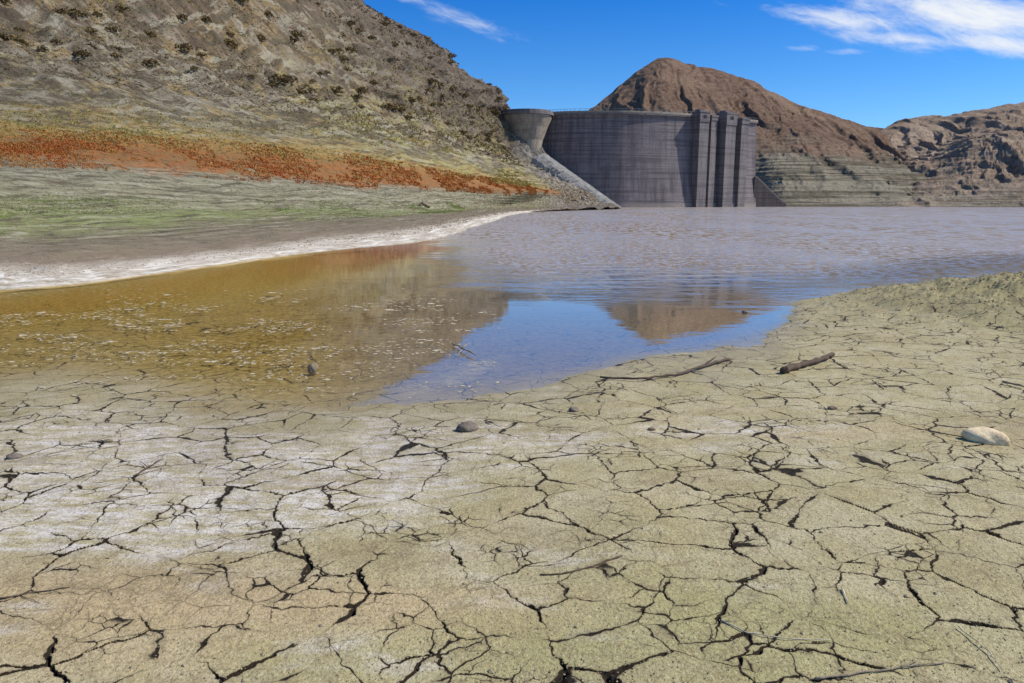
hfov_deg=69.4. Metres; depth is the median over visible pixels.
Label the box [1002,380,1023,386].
twig
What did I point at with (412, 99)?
dry shrub
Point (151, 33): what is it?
dry shrub
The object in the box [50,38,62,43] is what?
dry shrub
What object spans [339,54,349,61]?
dry shrub
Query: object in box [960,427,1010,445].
stone
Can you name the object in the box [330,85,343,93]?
dry shrub
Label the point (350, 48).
dry shrub
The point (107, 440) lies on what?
mud clod
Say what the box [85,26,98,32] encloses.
dry shrub
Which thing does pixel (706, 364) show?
driftwood stick
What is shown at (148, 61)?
dry shrub
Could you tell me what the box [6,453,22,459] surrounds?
stone
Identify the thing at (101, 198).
green grass
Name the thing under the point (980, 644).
grass stalk
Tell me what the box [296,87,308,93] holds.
dry shrub
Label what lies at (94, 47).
dry shrub
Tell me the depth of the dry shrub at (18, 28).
89.80 m
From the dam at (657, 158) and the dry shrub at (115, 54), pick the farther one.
the dam at (657, 158)
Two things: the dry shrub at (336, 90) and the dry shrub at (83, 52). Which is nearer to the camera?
the dry shrub at (83, 52)
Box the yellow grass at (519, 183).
[0,0,538,186]
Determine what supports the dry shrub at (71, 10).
on the hillside
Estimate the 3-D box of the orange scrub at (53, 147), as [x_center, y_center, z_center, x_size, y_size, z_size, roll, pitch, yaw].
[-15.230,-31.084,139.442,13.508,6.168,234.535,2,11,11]
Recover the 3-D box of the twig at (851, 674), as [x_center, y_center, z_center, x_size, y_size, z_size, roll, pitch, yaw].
[1.247,1.109,2.512,0.496,0.014,0.033,-2,11,-11]
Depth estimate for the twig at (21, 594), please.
3.06 m
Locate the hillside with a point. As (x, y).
(285, 57)
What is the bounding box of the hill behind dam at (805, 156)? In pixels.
[588,58,926,206]
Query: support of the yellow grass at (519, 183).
on the hillside
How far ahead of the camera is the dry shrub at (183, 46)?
118.54 m
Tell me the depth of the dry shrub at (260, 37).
152.33 m
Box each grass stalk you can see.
[721,620,829,639]
[958,625,1002,669]
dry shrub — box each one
[0,0,11,3]
[5,34,23,41]
[13,26,24,31]
[18,38,29,45]
[37,46,48,51]
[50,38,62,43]
[52,8,67,14]
[64,7,81,16]
[72,48,92,57]
[82,42,97,49]
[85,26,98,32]
[105,24,122,31]
[108,45,122,50]
[109,52,123,58]
[115,3,130,11]
[143,58,159,65]
[144,29,156,36]
[174,42,192,51]
[176,13,188,20]
[200,15,211,22]
[223,38,237,46]
[256,34,266,40]
[264,10,273,17]
[269,73,285,81]
[281,78,293,82]
[283,74,298,80]
[289,30,303,36]
[289,36,297,42]
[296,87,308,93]
[328,48,338,53]
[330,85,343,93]
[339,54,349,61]
[344,20,355,25]
[345,45,357,51]
[351,94,362,99]
[353,86,368,94]
[369,79,379,84]
[380,103,393,109]
[395,105,406,111]
[408,96,418,103]
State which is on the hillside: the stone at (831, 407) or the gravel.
the gravel
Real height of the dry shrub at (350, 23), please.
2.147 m
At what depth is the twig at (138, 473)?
4.60 m
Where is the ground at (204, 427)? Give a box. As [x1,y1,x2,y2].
[0,255,1023,682]
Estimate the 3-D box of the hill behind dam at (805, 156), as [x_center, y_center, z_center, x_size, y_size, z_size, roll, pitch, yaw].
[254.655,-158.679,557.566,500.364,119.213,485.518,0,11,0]
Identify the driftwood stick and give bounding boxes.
[452,342,475,355]
[600,356,730,379]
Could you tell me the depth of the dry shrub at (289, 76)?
147.54 m
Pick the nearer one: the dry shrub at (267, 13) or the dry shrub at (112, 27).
the dry shrub at (112, 27)
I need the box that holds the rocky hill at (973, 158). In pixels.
[879,102,1023,206]
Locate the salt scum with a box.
[0,286,499,397]
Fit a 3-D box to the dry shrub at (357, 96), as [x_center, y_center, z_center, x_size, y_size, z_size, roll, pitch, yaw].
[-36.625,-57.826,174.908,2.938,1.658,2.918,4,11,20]
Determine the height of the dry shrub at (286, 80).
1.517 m
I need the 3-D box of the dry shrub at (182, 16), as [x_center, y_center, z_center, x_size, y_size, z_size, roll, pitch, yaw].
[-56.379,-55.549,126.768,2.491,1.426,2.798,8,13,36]
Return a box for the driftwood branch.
[780,352,834,373]
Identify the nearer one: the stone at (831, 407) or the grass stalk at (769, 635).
the grass stalk at (769, 635)
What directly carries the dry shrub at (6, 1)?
on the hillside
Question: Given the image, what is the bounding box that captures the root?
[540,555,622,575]
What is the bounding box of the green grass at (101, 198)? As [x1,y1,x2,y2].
[0,193,464,234]
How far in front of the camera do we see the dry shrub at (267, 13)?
164.57 m
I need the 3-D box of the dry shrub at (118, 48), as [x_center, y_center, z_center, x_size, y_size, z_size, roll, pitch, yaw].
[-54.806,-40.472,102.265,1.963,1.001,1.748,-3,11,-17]
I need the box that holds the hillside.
[0,0,615,292]
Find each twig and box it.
[0,587,69,602]
[133,458,162,476]
[815,660,945,679]
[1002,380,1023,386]
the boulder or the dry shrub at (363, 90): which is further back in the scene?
the dry shrub at (363, 90)
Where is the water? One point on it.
(596, 268)
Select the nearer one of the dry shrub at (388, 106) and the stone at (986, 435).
the stone at (986, 435)
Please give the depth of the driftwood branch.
7.29 m
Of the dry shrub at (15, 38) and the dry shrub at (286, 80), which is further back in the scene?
the dry shrub at (286, 80)
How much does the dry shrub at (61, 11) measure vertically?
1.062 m
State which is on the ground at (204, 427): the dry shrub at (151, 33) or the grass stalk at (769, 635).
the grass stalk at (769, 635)
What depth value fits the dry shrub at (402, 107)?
200.65 m
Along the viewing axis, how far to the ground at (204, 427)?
4.17 m
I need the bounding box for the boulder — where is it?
[418,201,430,207]
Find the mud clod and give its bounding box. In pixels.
[103,439,112,442]
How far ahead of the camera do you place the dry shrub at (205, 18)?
135.92 m
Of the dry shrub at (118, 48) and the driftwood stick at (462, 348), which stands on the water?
the driftwood stick at (462, 348)
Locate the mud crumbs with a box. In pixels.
[0,270,1023,682]
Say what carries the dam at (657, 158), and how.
on the ground at (204, 427)
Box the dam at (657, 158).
[501,108,786,206]
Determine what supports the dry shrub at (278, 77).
on the hillside
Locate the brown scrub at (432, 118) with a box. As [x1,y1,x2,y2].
[0,0,522,165]
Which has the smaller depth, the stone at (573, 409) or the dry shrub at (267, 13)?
the stone at (573, 409)
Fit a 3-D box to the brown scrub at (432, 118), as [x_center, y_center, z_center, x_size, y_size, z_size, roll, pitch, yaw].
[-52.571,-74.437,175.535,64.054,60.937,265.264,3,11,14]
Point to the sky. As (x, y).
(869, 63)
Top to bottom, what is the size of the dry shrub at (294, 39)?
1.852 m
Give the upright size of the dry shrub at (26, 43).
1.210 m
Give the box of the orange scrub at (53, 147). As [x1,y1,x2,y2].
[0,127,548,195]
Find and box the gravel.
[0,154,619,275]
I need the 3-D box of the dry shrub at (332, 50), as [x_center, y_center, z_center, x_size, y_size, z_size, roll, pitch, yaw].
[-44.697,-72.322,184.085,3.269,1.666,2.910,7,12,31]
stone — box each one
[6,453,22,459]
[307,363,317,375]
[456,421,478,431]
[568,407,578,411]
[827,405,836,409]
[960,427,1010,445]
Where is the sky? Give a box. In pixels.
[363,0,1023,127]
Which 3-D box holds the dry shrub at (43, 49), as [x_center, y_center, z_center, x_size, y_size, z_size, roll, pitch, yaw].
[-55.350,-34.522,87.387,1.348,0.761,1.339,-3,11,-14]
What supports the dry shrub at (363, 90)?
on the hillside
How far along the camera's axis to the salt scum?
8.95 m
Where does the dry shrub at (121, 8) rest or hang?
on the hillside
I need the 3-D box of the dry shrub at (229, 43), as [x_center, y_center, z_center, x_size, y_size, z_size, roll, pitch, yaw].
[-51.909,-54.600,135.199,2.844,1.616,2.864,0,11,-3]
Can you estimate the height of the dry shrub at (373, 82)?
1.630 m
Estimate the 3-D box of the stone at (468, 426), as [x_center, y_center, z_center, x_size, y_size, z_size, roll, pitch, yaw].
[-0.325,0.626,5.386,0.162,0.086,0.115,-5,12,-24]
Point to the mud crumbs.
(980, 278)
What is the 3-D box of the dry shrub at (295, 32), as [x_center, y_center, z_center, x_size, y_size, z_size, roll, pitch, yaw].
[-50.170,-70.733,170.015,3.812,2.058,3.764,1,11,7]
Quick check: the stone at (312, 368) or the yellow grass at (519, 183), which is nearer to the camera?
the stone at (312, 368)

